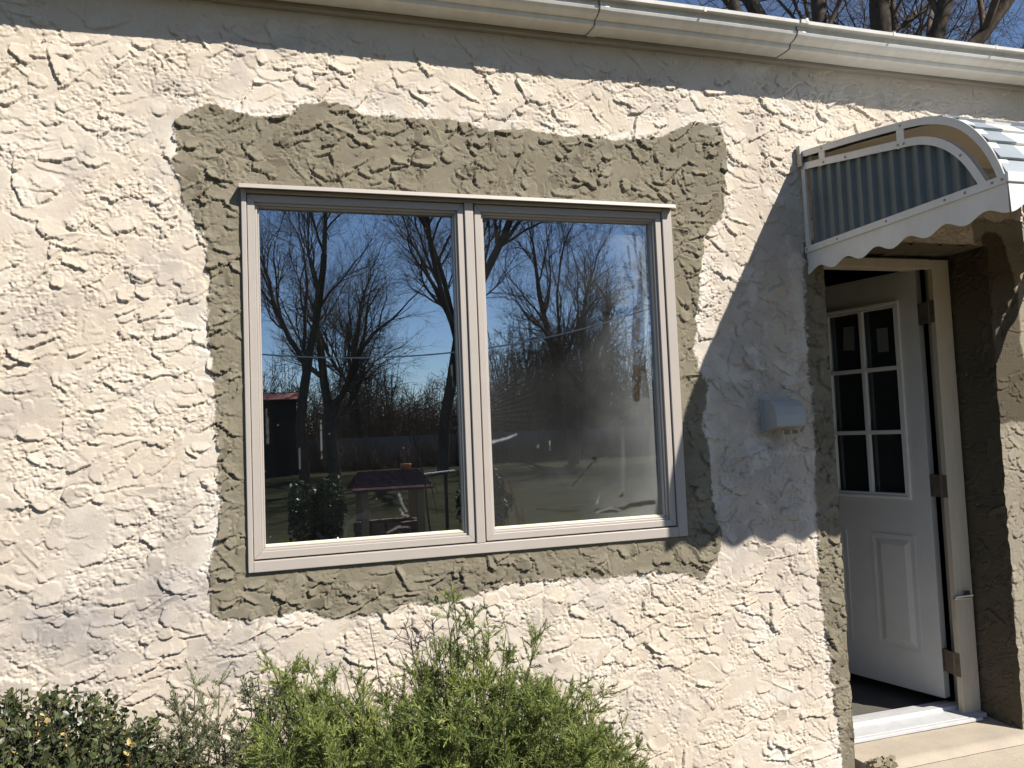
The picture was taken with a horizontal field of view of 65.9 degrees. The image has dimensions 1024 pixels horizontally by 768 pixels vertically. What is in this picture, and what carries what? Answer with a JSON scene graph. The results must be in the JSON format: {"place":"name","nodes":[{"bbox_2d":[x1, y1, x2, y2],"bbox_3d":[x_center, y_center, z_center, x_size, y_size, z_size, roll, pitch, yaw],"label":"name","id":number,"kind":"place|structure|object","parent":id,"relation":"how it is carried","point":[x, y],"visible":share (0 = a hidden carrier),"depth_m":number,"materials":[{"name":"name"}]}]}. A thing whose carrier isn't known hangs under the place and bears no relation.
{"place":"outdoors","nodes":[
{"label":"outdoors","id":0,"kind":"place"},
{"bbox_2d":[658,0,1023,48],"label":"sky","id":1,"kind":"structure","parent":0,"point":[1020,27],"materials":[{"name":"blue"}]},
{"bbox_2d":[909,751,987,767],"bbox_3d":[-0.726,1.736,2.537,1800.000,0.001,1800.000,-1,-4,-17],"label":"ground","id":2,"kind":"structure","parent":0,"point":[948,759],"depth_m":3.55,"materials":[{"name":"beige concrete"}]},
{"bbox_2d":[0,0,1023,767],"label":"house","id":3,"kind":"structure","parent":2,"relation":"on","point":[518,326],"depth_m":3.04,"materials":[{"name":"paint"}]},
{"bbox_2d":[315,509,370,539],"bbox_3d":[-0.638,0.542,2.995,0.212,0.120,0.080,-1,-4,-17],"label":"kitchen faucet","id":4,"kind":"object","parent":3,"relation":"on","point":[364,515],"visible":0.74,"depth_m":3.00,"materials":[{"name":"grey metal"}]},
{"bbox_2d":[238,183,687,572],"bbox_3d":[-0.177,-0.032,3.033,1.609,1.292,0.484,-1,-4,-17],"label":"window","id":5,"kind":"structure","parent":3,"relation":"in","point":[656,489],"depth_m":2.88,"materials":[{"name":"beige plastic"}]},
{"bbox_2d":[278,0,1023,85],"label":"gutter","id":6,"kind":"object","parent":3,"relation":"attached to","point":[677,24],"visible":1,"depth_m":3.10,"materials":[{"name":"metal"}]},
{"bbox_2d":[759,398,806,434],"bbox_3d":[1.081,0.128,3.147,0.148,0.144,0.100,-1,-4,-17],"label":"vent hood","id":7,"kind":"object","parent":3,"relation":"attached to","point":[778,416],"visible":1,"depth_m":3.12,"materials":[{"name":"plastic"}]},
{"bbox_2d":[876,328,888,351],"bbox_3d":[1.868,-0.222,3.984,0.001,0.120,0.060,0,-4,-32],"label":"paper note","id":8,"kind":"object","parent":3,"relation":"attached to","point":[882,341],"visible":1,"depth_m":3.98,"materials":[{"name":"grey paper"}]},
{"bbox_2d":[825,270,960,697],"bbox_3d":[1.811,0.482,4.067,0.070,2.033,0.909,0,-4,-31],"label":"door","id":9,"kind":"structure","parent":3,"relation":"in","point":[894,607],"depth_m":3.88,"materials":[{"name":"paint"}]},
{"bbox_2d":[843,326,854,350],"bbox_3d":[1.767,-0.238,4.147,0.001,0.128,0.071,0,-4,-32],"label":"paper note","id":10,"kind":"object","parent":9,"relation":"attached to","point":[848,338],"visible":1,"depth_m":4.15,"materials":[{"name":"grey paper"}]},
{"bbox_2d":[796,115,1023,274],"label":"awning","id":11,"kind":"object","parent":3,"relation":"attached to","point":[891,186],"depth_m":2.81,"materials":[{"name":"white metal"}]},
{"bbox_2d":[728,0,955,23],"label":"bare tree","id":12,"kind":"object","parent":2,"relation":"on","point":[734,5],"visible":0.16,"depth_m":15.26,"materials":[{"name":"brown plant"}]},
{"bbox_2d":[666,0,1019,46],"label":"bare tree","id":13,"kind":"object","parent":2,"relation":"on","point":[818,9],"visible":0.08,"depth_m":17.75,"materials":[{"name":"brown plant"}]},
{"bbox_2d":[722,0,1014,43],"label":"bare tree","id":14,"kind":"object","parent":2,"relation":"on","point":[881,17],"visible":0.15,"depth_m":15.74,"materials":[{"name":"brown plant"}]},
{"bbox_2d":[715,0,1023,48],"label":"bare tree","id":15,"kind":"object","parent":2,"relation":"on","point":[909,19],"visible":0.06,"depth_m":18.49,"materials":[{"name":"brown plant"}]},
{"bbox_2d":[854,716,1023,767],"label":"stoop","id":16,"kind":"object","parent":2,"relation":"on","point":[960,741],"visible":0.54,"depth_m":3.31,"materials":[{"name":"concrete"}]},
{"bbox_2d":[865,755,898,767],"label":"mortar crumbs","id":17,"kind":"object","parent":16,"relation":"on","point":[882,761],"visible":1,"depth_m":3.14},
{"bbox_2d":[899,0,1023,48],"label":"bare tree","id":18,"kind":"object","parent":2,"relation":"on","point":[986,10],"visible":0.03,"depth_m":20.33,"materials":[{"name":"brown plant"}]},
{"label":"planting bed","id":19,"kind":"structure","parent":2,"relation":"on","visible":0},
{"bbox_2d":[0,682,199,767],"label":"boxwood shrub","id":20,"kind":"object","parent":19,"relation":"on","point":[41,739],"visible":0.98,"depth_m":1.95,"materials":[{"name":"green plant"}]},
{"bbox_2d":[115,657,307,767],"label":"juniper shrub","id":21,"kind":"object","parent":19,"relation":"on","point":[184,736],"visible":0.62,"depth_m":2.12,"materials":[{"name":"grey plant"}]},
{"bbox_2d":[244,669,288,767],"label":"dead branch","id":22,"kind":"object","parent":21,"relation":"attached to","point":[277,714],"visible":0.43,"depth_m":2.19,"materials":[{"name":"plant"}]},
{"bbox_2d":[231,579,670,767],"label":"juniper shrub","id":23,"kind":"object","parent":19,"relation":"on","point":[427,738],"visible":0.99,"depth_m":2.16,"materials":[{"name":"green plant"}]},
{"bbox_2d":[340,624,388,736],"bbox_3d":[-0.434,0.971,2.381,0.167,0.486,0.020,-2,-3,-6],"label":"dead branch","id":24,"kind":"object","parent":23,"relation":"attached to","point":[377,671],"visible":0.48,"depth_m":2.39,"materials":[{"name":"brown plant"}]},
{"bbox_2d":[392,615,455,727],"bbox_3d":[-0.255,0.952,2.367,0.193,0.510,0.119,-1,-4,-17],"label":"dead branch","id":25,"kind":"object","parent":23,"relation":"attached to","point":[420,641],"visible":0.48,"depth_m":2.38,"materials":[{"name":"plant"}]}
]}

